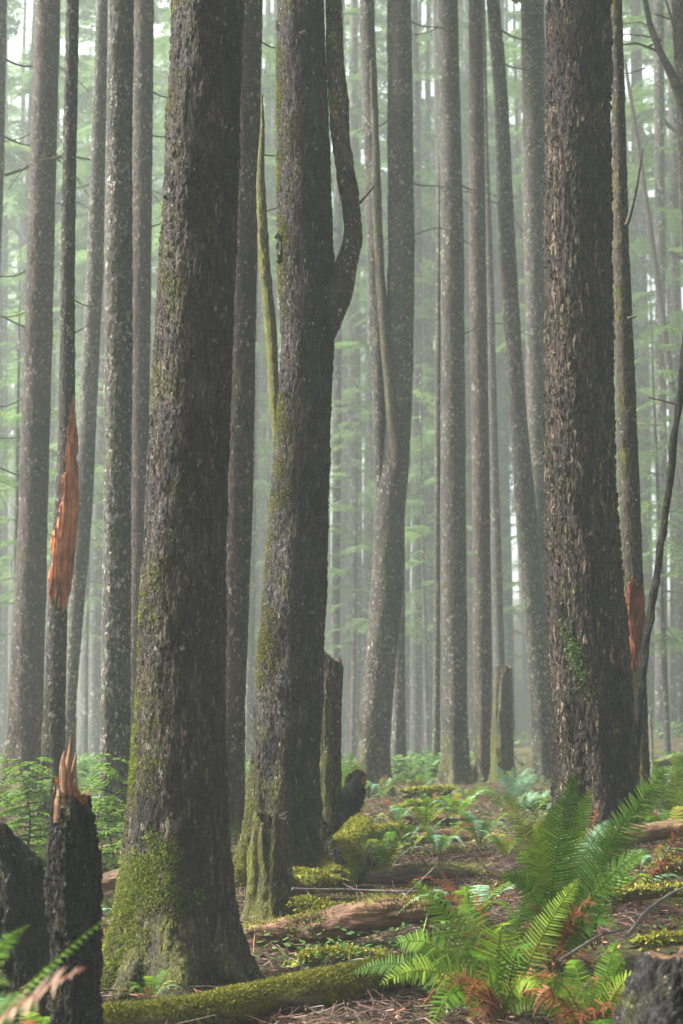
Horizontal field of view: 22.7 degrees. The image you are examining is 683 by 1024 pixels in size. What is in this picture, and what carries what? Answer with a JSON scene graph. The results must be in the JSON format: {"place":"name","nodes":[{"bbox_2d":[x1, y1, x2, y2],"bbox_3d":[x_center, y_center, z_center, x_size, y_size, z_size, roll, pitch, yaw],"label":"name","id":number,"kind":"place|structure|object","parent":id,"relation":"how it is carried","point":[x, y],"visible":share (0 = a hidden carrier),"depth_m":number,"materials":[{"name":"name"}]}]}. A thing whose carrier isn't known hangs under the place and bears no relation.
{"place":"outdoors","nodes":[
{"label":"outdoors","id":0,"kind":"place"},
{"bbox_2d":[0,599,682,1023],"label":"ground","id":1,"kind":"structure","parent":0,"point":[522,709],"depth_m":10.11,"materials":[{"name":"soil"}]},
{"bbox_2d":[0,235,13,760],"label":"misty tree","id":2,"kind":"object","parent":1,"relation":"on","point":[1,404],"visible":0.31,"depth_m":63.51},
{"bbox_2d":[0,2,21,755],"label":"conifer tree","id":3,"kind":"object","parent":1,"relation":"on","point":[6,304],"visible":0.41,"depth_m":75.49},
{"bbox_2d":[8,0,26,684],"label":"misty tree","id":4,"kind":"object","parent":1,"relation":"on","point":[20,220],"visible":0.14,"depth_m":83.37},
{"bbox_2d":[0,758,49,862],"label":"hemlock sapling","id":5,"kind":"object","parent":1,"relation":"on","point":[33,793],"visible":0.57,"depth_m":11.31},
{"bbox_2d":[0,823,50,1023],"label":"leaning stump","id":6,"kind":"object","parent":1,"relation":"on","point":[22,898],"visible":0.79,"depth_m":7.33,"materials":[{"name":"black wood"}]},
{"bbox_2d":[1,757,58,844],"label":"hemlock sapling","id":7,"kind":"object","parent":1,"relation":"on","point":[37,768],"visible":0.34,"depth_m":12.00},
{"bbox_2d":[8,68,81,418],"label":"misty tree","id":8,"kind":"object","parent":1,"relation":"on","point":[11,109],"visible":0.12,"depth_m":89.61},
{"bbox_2d":[6,0,85,630],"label":"conifer tree","id":9,"kind":"object","parent":1,"relation":"on","point":[53,437],"visible":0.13,"depth_m":69.19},
{"bbox_2d":[0,0,100,799],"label":"conifer tree","id":10,"kind":"object","parent":1,"relation":"on","point":[24,719],"visible":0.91,"depth_m":20.21,"materials":[{"name":"brown plant"}]},
{"bbox_2d":[0,249,103,637],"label":"young hemlock","id":11,"kind":"object","parent":1,"relation":"on","point":[14,485],"visible":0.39,"depth_m":36.57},
{"bbox_2d":[2,356,103,760],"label":"young hemlock","id":12,"kind":"object","parent":1,"relation":"on","point":[86,625],"visible":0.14,"depth_m":50.92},
{"bbox_2d":[0,905,123,1023],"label":"sword fern","id":13,"kind":"object","parent":1,"relation":"on","point":[5,1008],"visible":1,"depth_m":3.37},
{"bbox_2d":[43,734,103,1023],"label":"broken snag","id":14,"kind":"object","parent":1,"relation":"on","point":[72,888],"visible":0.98,"depth_m":6.30,"materials":[{"name":"black wood"},{"name":"fresh reddish-orange splintered wood"}]},
{"bbox_2d":[56,285,90,754],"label":"conifer tree","id":15,"kind":"object","parent":1,"relation":"on","point":[79,750],"visible":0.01,"depth_m":77.65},
{"bbox_2d":[9,0,140,818],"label":"conifer tree","id":16,"kind":"object","parent":1,"relation":"on","point":[64,533],"visible":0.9,"depth_m":13.99,"materials":[{"name":"brown plant"}]},
{"bbox_2d":[8,102,150,652],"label":"misty tree","id":17,"kind":"object","parent":1,"relation":"on","point":[56,400],"visible":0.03,"depth_m":89.00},
{"bbox_2d":[2,0,160,575],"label":"misty tree","id":18,"kind":"object","parent":1,"relation":"on","point":[20,207],"visible":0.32,"depth_m":69.75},
{"bbox_2d":[0,0,162,262],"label":"conifer tree","id":19,"kind":"object","parent":1,"relation":"on","point":[3,22],"visible":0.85,"depth_m":25.96,"materials":[{"name":"grey plant"}]},
{"bbox_2d":[56,0,107,786],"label":"conifer tree","id":20,"kind":"object","parent":1,"relation":"on","point":[87,413],"visible":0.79,"depth_m":22.83,"materials":[{"name":"grey plant"}]},
{"bbox_2d":[0,9,164,763],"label":"misty tree","id":21,"kind":"object","parent":1,"relation":"on","point":[94,719],"visible":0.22,"depth_m":59.09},
{"bbox_2d":[8,0,167,325],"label":"misty tree","id":22,"kind":"object","parent":1,"relation":"on","point":[90,37],"visible":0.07,"depth_m":86.41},
{"bbox_2d":[79,748,127,871],"bbox_3d":[-1.398,1.989,10.872,0.772,0.948,0.665,0,-7,0],"label":"hemlock sapling","id":23,"kind":"object","parent":1,"relation":"on","point":[96,786],"visible":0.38,"depth_m":10.84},
{"bbox_2d":[95,0,133,838],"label":"conifer tree","id":24,"kind":"object","parent":1,"relation":"on","point":[115,708],"visible":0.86,"depth_m":13.13,"materials":[{"name":"grey plant"}]},
{"bbox_2d":[107,970,187,1000],"bbox_3d":[-0.868,2.110,7.474,0.336,0.156,0.270,3,-8,-20],"label":"sword fern","id":25,"kind":"object","parent":1,"relation":"on","point":[144,990],"visible":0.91,"depth_m":7.48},
{"bbox_2d":[130,0,166,733],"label":"conifer tree","id":26,"kind":"object","parent":1,"relation":"on","point":[143,135],"visible":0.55,"depth_m":19.83,"materials":[{"name":"grey plant"}]},
{"bbox_2d":[59,0,276,263],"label":"misty tree","id":27,"kind":"object","parent":1,"relation":"on","point":[162,102],"visible":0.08,"depth_m":77.00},
{"bbox_2d":[100,0,264,1002],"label":"conifer tree","id":28,"kind":"object","parent":1,"relation":"on","point":[177,914],"visible":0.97,"depth_m":8.13,"materials":[{"name":"brown plant"}]},
{"bbox_2d":[132,4,276,279],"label":"misty tree","id":29,"kind":"object","parent":1,"relation":"on","point":[156,242],"visible":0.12,"depth_m":56.23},
{"bbox_2d":[245,0,280,772],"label":"conifer tree","id":30,"kind":"object","parent":1,"relation":"on","point":[249,696],"visible":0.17,"depth_m":45.98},
{"bbox_2d":[254,10,279,703],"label":"conifer tree","id":31,"kind":"object","parent":1,"relation":"on","point":[260,328],"visible":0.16,"depth_m":68.89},
{"bbox_2d":[240,810,296,921],"bbox_3d":[-0.412,2.206,9.704,0.346,1.007,0.334,-6,-9,38],"label":"mossy stump","id":32,"kind":"object","parent":1,"relation":"on","point":[270,892],"visible":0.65,"depth_m":9.64,"materials":[{"name":"green wood"}]},
{"bbox_2d":[259,0,279,583],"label":"conifer tree","id":33,"kind":"object","parent":1,"relation":"on","point":[272,214],"visible":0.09,"depth_m":76.95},
{"bbox_2d":[259,0,280,628],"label":"conifer tree","id":34,"kind":"object","parent":1,"relation":"on","point":[264,389],"visible":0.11,"depth_m":86.42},
{"bbox_2d":[102,948,459,1023],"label":"mossy log","id":35,"kind":"object","parent":1,"relation":"on","point":[320,985],"visible":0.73,"depth_m":7.34,"materials":[{"name":"plant"}]},
{"bbox_2d":[225,0,340,845],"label":"conifer tree","id":36,"kind":"object","parent":1,"relation":"on","point":[240,501],"visible":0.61,"depth_m":13.06,"materials":[{"name":"brown plant"}]},
{"bbox_2d":[255,393,330,649],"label":"young hemlock","id":37,"kind":"object","parent":1,"relation":"on","point":[266,461],"visible":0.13,"depth_m":57.49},
{"bbox_2d":[233,0,374,891],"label":"conifer tree","id":38,"kind":"object","parent":1,"relation":"on","point":[316,282],"visible":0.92,"depth_m":11.00,"materials":[{"name":"brown plant"}]},
{"bbox_2d":[256,95,278,453],"bbox_3d":[-0.449,-0.313,12.339,0.364,5.651,0.103,0,-7,0],"label":"dead pole","id":39,"kind":"object","parent":38,"relation":"attached to","point":[264,268],"visible":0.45,"depth_m":12.49,"materials":[{"name":"green wood"}]},
{"bbox_2d":[260,93,366,592],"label":"misty tree","id":40,"kind":"object","parent":1,"relation":"on","point":[268,118],"visible":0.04,"depth_m":82.12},
{"bbox_2d":[284,894,350,913],"bbox_3d":[-0.102,2.192,9.421,0.436,0.151,0.170,-2,-8,16],"label":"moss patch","id":41,"kind":"object","parent":1,"relation":"on","point":[305,903],"visible":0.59,"depth_m":9.42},
{"bbox_2d":[292,866,348,887],"bbox_3d":[-0.219,2.185,10.156,0.536,0.144,0.170,-3,-8,23],"label":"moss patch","id":42,"kind":"object","parent":1,"relation":"on","point":[307,877],"visible":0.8,"depth_m":10.09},
{"bbox_2d":[319,650,343,835],"bbox_3d":[-0.097,1.845,12.168,0.228,1.734,0.228,-6,-10,41],"label":"mossy snag","id":43,"kind":"object","parent":1,"relation":"on","point":[330,761],"visible":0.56,"depth_m":12.12,"materials":[{"name":"brown wood"}]},
{"bbox_2d":[282,943,389,967],"bbox_3d":[0.005,2.212,8.440,0.600,0.136,0.208,0,-7,0],"label":"moss patch","id":44,"kind":"object","parent":1,"relation":"on","point":[308,957],"visible":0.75,"depth_m":8.41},
{"bbox_2d":[258,0,415,658],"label":"conifer tree","id":45,"kind":"object","parent":1,"relation":"on","point":[336,462],"visible":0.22,"depth_m":44.87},
{"bbox_2d":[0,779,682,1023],"bbox_3d":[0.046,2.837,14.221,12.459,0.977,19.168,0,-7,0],"label":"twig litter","id":46,"kind":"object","parent":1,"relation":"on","point":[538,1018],"visible":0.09,"depth_m":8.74,"materials":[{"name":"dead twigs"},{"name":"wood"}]},
{"bbox_2d":[0,716,682,1023],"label":"undergrowth","id":47,"kind":"object","parent":1,"relation":"on","point":[84,765],"visible":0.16,"depth_m":23.29,"materials":[{"name":"plant"}]},
{"bbox_2d":[2,782,681,1023],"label":"bark chips","id":48,"kind":"object","parent":1,"relation":"on","point":[439,925],"visible":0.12,"depth_m":8.80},
{"bbox_2d":[314,812,376,894],"bbox_3d":[0.047,2.229,11.087,0.316,0.485,1.571,-1,-7,10],"label":"mossy hump","id":49,"kind":"object","parent":1,"relation":"on","point":[358,829],"visible":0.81,"depth_m":10.84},
{"bbox_2d":[241,894,455,948],"bbox_3d":[-0.011,2.157,8.868,1.235,0.355,0.235,-2,-8,13],"label":"broken log","id":50,"kind":"object","parent":1,"relation":"on","point":[380,913],"visible":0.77,"depth_m":8.80,"materials":[{"name":"wood"}]},
{"bbox_2d":[17,791,682,1023],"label":"ground moss","id":51,"kind":"object","parent":1,"relation":"on","point":[375,887],"visible":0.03,"depth_m":10.14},
{"bbox_2d":[335,769,366,824],"bbox_3d":[0.069,2.107,12.024,0.216,0.565,0.179,0,-7,0],"label":"gnarled snag","id":52,"kind":"object","parent":1,"relation":"on","point":[350,796],"visible":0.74,"depth_m":11.98,"materials":[{"name":"black plant"}]},
{"bbox_2d":[342,216,362,680],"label":"misty tree","id":53,"kind":"object","parent":1,"relation":"on","point":[345,419],"visible":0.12,"depth_m":65.96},
{"bbox_2d":[340,479,364,753],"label":"misty tree","id":54,"kind":"object","parent":1,"relation":"on","point":[342,641],"visible":0.07,"depth_m":84.56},
{"bbox_2d":[328,0,410,764],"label":"conifer tree","id":55,"kind":"object","parent":1,"relation":"on","point":[353,325],"visible":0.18,"depth_m":58.44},
{"bbox_2d":[276,0,463,602],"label":"misty tree","id":56,"kind":"object","parent":1,"relation":"on","point":[381,60],"visible":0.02,"depth_m":79.56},
{"bbox_2d":[324,337,425,767],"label":"young hemlock","id":57,"kind":"object","parent":1,"relation":"on","point":[355,509],"visible":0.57,"depth_m":43.66,"materials":[{"name":"plant"}]},
{"bbox_2d":[262,0,491,639],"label":"misty tree","id":58,"kind":"object","parent":1,"relation":"on","point":[379,34],"visible":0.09,"depth_m":72.85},
{"bbox_2d":[328,23,433,743],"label":"conifer tree","id":59,"kind":"object","parent":1,"relation":"on","point":[368,553],"visible":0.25,"depth_m":56.66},
{"bbox_2d":[350,831,438,868],"bbox_3d":[0.246,2.185,10.762,0.628,0.291,0.505,6,-10,-40],"label":"sword fern","id":60,"kind":"object","parent":1,"relation":"on","point":[390,853],"visible":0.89,"depth_m":10.78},
{"bbox_2d":[390,523,409,782],"bbox_3d":[1.426,-10.249,27.606,8.348,29.951,8.018,-3,-8,22],"label":"conifer tree","id":61,"kind":"object","parent":1,"relation":"on","point":[398,737],"visible":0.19,"depth_m":26.03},
{"bbox_2d":[360,78,470,755],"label":"conifer tree","id":62,"kind":"object","parent":1,"relation":"on","point":[407,640],"visible":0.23,"depth_m":59.66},
{"bbox_2d":[347,340,491,760],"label":"young hemlock","id":63,"kind":"object","parent":1,"relation":"on","point":[422,551],"visible":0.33,"depth_m":49.83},
{"bbox_2d":[384,798,461,831],"bbox_3d":[0.701,2.509,14.053,0.531,0.306,0.661,-4,-9,31],"label":"sword fern","id":64,"kind":"object","parent":1,"relation":"on","point":[424,809],"visible":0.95,"depth_m":13.96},
{"bbox_2d":[350,0,499,765],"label":"conifer tree","id":65,"kind":"object","parent":1,"relation":"on","point":[415,698],"visible":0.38,"depth_m":53.56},
{"bbox_2d":[410,0,441,750],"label":"misty tree","id":66,"kind":"object","parent":1,"relation":"on","point":[435,54],"visible":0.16,"depth_m":65.55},
{"bbox_2d":[333,0,521,429],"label":"misty tree","id":67,"kind":"object","parent":1,"relation":"on","point":[422,102],"visible":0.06,"depth_m":81.18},
{"bbox_2d":[398,784,457,798],"bbox_3d":[0.883,2.858,17.390,0.662,0.161,0.191,3,-8,-22],"label":"mossy log","id":68,"kind":"object","parent":1,"relation":"on","point":[429,791],"visible":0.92,"depth_m":17.34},
{"bbox_2d":[363,860,494,886],"bbox_3d":[0.546,2.255,10.600,0.834,0.165,0.151,0,-7,0],"label":"dark log","id":69,"kind":"object","parent":1,"relation":"on","point":[405,870],"visible":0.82,"depth_m":10.56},
{"bbox_2d":[400,810,469,825],"bbox_3d":[0.797,2.582,14.346,0.699,0.140,0.209,3,-8,-22],"label":"brown log","id":70,"kind":"object","parent":1,"relation":"on","point":[412,820],"visible":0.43,"depth_m":14.34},
{"bbox_2d":[431,99,440,776],"bbox_3d":[1.520,-10.408,28.833,7.706,30.627,7.144,-4,-8,30],"label":"conifer tree","id":71,"kind":"object","parent":1,"relation":"on","point":[436,700],"visible":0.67,"depth_m":27.69,"materials":[{"name":"grey plant"}]},
{"bbox_2d":[350,0,523,799],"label":"conifer tree","id":72,"kind":"object","parent":1,"relation":"on","point":[391,317],"visible":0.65,"depth_m":21.55,"materials":[{"name":"brown plant"}]},
{"bbox_2d":[398,823,477,858],"bbox_3d":[0.708,2.246,11.591,0.537,0.254,0.527,-5,-9,35],"label":"sword fern","id":73,"kind":"object","parent":1,"relation":"on","point":[440,841],"visible":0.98,"depth_m":11.56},
{"bbox_2d":[360,0,522,754],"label":"misty tree","id":74,"kind":"object","parent":1,"relation":"on","point":[429,255],"visible":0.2,"depth_m":71.81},
{"bbox_2d":[387,828,514,845],"bbox_3d":[0.947,2.517,13.047,1.255,0.186,0.248,0,-7,0],"label":"brown log","id":75,"kind":"object","parent":1,"relation":"on","point":[461,834],"visible":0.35,"depth_m":13.03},
{"bbox_2d":[353,0,553,783],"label":"conifer tree","id":76,"kind":"object","parent":1,"relation":"on","point":[535,620],"visible":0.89,"depth_m":23.94,"materials":[{"name":"grey plant"}]},
{"bbox_2d":[396,875,529,927],"bbox_3d":[0.619,2.011,8.683,0.686,0.325,0.673,4,-8,-28],"label":"sword fern","id":77,"kind":"object","parent":1,"relation":"on","point":[468,897],"visible":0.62,"depth_m":8.67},
{"bbox_2d":[430,790,496,816],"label":"sword fern","id":78,"kind":"object","parent":1,"relation":"on","point":[447,801],"visible":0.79,"depth_m":14.58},
{"bbox_2d":[350,870,580,1023],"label":"sword fern","id":79,"kind":"object","parent":1,"relation":"on","point":[476,984],"visible":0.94,"depth_m":7.05,"materials":[{"name":"plant"}]},
{"bbox_2d":[410,394,523,661],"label":"young hemlock","id":80,"kind":"object","parent":1,"relation":"on","point":[470,564],"visible":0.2,"depth_m":63.30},
{"bbox_2d":[422,2,522,746],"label":"misty tree","id":81,"kind":"object","parent":1,"relation":"on","point":[506,24],"visible":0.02,"depth_m":89.85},
{"bbox_2d":[412,0,542,784],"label":"conifer tree","id":82,"kind":"object","parent":1,"relation":"on","point":[455,764],"visible":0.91,"depth_m":23.96,"materials":[{"name":"grey plant"}]},
{"bbox_2d":[423,0,531,744],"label":"misty tree","id":83,"kind":"object","parent":1,"relation":"on","point":[510,44],"visible":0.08,"depth_m":75.81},
{"bbox_2d":[468,0,491,782],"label":"conifer tree","id":84,"kind":"object","parent":1,"relation":"on","point":[482,653],"visible":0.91,"depth_m":25.32,"materials":[{"name":"grey plant"}]},
{"bbox_2d":[431,808,528,846],"bbox_3d":[1.047,2.284,12.290,0.655,0.310,0.643,-5,-9,33],"label":"sword fern","id":85,"kind":"object","parent":1,"relation":"on","point":[481,824],"visible":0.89,"depth_m":12.25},
{"bbox_2d":[483,0,504,666],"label":"conifer tree","id":86,"kind":"object","parent":1,"relation":"on","point":[497,598],"visible":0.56,"depth_m":33.37,"materials":[{"name":"grey plant"}]},
{"bbox_2d":[463,0,526,753],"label":"misty tree","id":87,"kind":"object","parent":1,"relation":"on","point":[470,706],"visible":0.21,"depth_m":75.53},
{"bbox_2d":[465,0,526,747],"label":"conifer tree","id":88,"kind":"object","parent":1,"relation":"on","point":[503,416],"visible":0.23,"depth_m":68.63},
{"bbox_2d":[487,665,515,782],"bbox_3d":[2.285,3.191,24.300,0.417,2.004,0.437,3,-8,-24],"label":"mossy snag","id":89,"kind":"object","parent":1,"relation":"on","point":[502,739],"visible":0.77,"depth_m":24.20,"materials":[{"name":"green wood"}]},
{"bbox_2d":[490,27,528,690],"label":"misty tree","id":90,"kind":"object","parent":1,"relation":"on","point":[524,679],"depth_m":109.67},
{"bbox_2d":[480,766,544,818],"bbox_3d":[1.558,2.518,15.313,0.519,0.491,0.528,2,-8,-14],"label":"sword fern","id":91,"kind":"object","parent":1,"relation":"on","point":[520,793],"visible":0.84,"depth_m":15.36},
{"bbox_2d":[487,0,547,352],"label":"conifer tree","id":92,"kind":"object","parent":1,"relation":"on","point":[512,90],"visible":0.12,"depth_m":50.11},
{"bbox_2d":[521,0,549,650],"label":"conifer tree","id":93,"kind":"object","parent":1,"relation":"on","point":[533,97],"visible":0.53,"depth_m":27.56,"materials":[{"name":"grey plant"}]},
{"bbox_2d":[432,0,682,738],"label":"conifer tree","id":94,"kind":"object","parent":1,"relation":"on","point":[658,151],"visible":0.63,"depth_m":47.18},
{"bbox_2d":[519,940,630,1023],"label":"sword fern","id":95,"kind":"object","parent":1,"relation":"on","point":[599,1010],"visible":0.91,"depth_m":6.48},
{"bbox_2d":[496,764,667,972],"bbox_3d":[1.025,1.618,7.739,0.743,0.940,0.811,4,-8,-27],"label":"sword fern","id":96,"kind":"object","parent":1,"relation":"on","point":[579,924],"visible":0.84,"depth_m":7.71,"materials":[{"name":"plant"}]},
{"bbox_2d":[488,0,682,501],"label":"misty tree","id":97,"kind":"object","parent":1,"relation":"on","point":[648,116],"visible":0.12,"depth_m":69.67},
{"bbox_2d":[542,0,656,859],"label":"conifer tree","id":98,"kind":"object","parent":1,"relation":"on","point":[594,735],"visible":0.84,"depth_m":11.48,"materials":[{"name":"brown plant"}]},
{"bbox_2d":[611,0,652,821],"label":"conifer tree","id":99,"kind":"object","parent":1,"relation":"on","point":[629,492],"visible":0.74,"depth_m":13.37,"materials":[{"name":"brown plant"}]},
{"bbox_2d":[585,819,682,846],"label":"rotten log","id":100,"kind":"object","parent":1,"relation":"on","point":[660,830],"visible":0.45,"depth_m":9.70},
{"bbox_2d":[604,878,682,905],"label":"mossy log","id":101,"kind":"object","parent":1,"relation":"on","point":[648,891],"visible":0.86,"depth_m":8.30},
{"bbox_2d":[610,2,682,726],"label":"misty tree","id":102,"kind":"object","parent":1,"relation":"on","point":[673,703],"visible":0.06,"depth_m":81.10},
{"bbox_2d":[612,945,682,1023],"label":"dark stump","id":103,"kind":"object","parent":1,"relation":"on","point":[652,992],"visible":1,"depth_m":4.96,"materials":[{"name":"black wood"}]},
{"bbox_2d":[614,0,682,729],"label":"conifer tree","id":104,"kind":"object","parent":1,"relation":"on","point":[644,379],"visible":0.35,"depth_m":65.77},
{"bbox_2d":[614,296,682,770],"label":"young hemlock","id":105,"kind":"object","parent":1,"relation":"on","point":[663,635],"visible":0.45,"depth_m":33.06,"materials":[{"name":"plant"}]},
{"bbox_2d":[614,371,682,607],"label":"young hemlock","id":106,"kind":"object","parent":1,"relation":"on","point":[648,476],"visible":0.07,"depth_m":37.67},
{"bbox_2d":[623,0,682,245],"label":"conifer tree","id":107,"kind":"object","parent":1,"relation":"on","point":[675,77],"visible":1,"depth_m":21.91,"materials":[{"name":"grey plant"}]},
{"bbox_2d":[624,0,682,736],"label":"conifer tree","id":108,"kind":"object","parent":1,"relation":"on","point":[676,280],"visible":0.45,"depth_m":52.16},
{"bbox_2d":[624,59,682,495],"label":"dead pole","id":109,"kind":"object","parent":1,"relation":"on","point":[664,333],"visible":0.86,"depth_m":43.06,"materials":[{"name":"brown wood"}]},
{"bbox_2d":[625,927,682,951],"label":"mossy log","id":110,"kind":"object","parent":1,"relation":"on","point":[658,939],"visible":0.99,"depth_m":7.17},
{"bbox_2d":[634,333,682,752],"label":"dead pole","id":111,"kind":"object","parent":1,"relation":"on","point":[640,676],"visible":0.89,"depth_m":12.03,"materials":[{"name":"black wood"}]},
{"bbox_2d":[636,822,682,909],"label":"sword fern","id":112,"kind":"object","parent":1,"relation":"on","point":[662,862],"visible":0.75,"depth_m":8.66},
{"bbox_2d":[641,751,682,819],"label":"sword fern","id":113,"kind":"object","parent":1,"relation":"on","point":[672,795],"visible":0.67,"depth_m":12.43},
{"bbox_2d":[8,0,682,598],"label":"sky","id":114,"kind":"structure","parent":0,"point":[18,40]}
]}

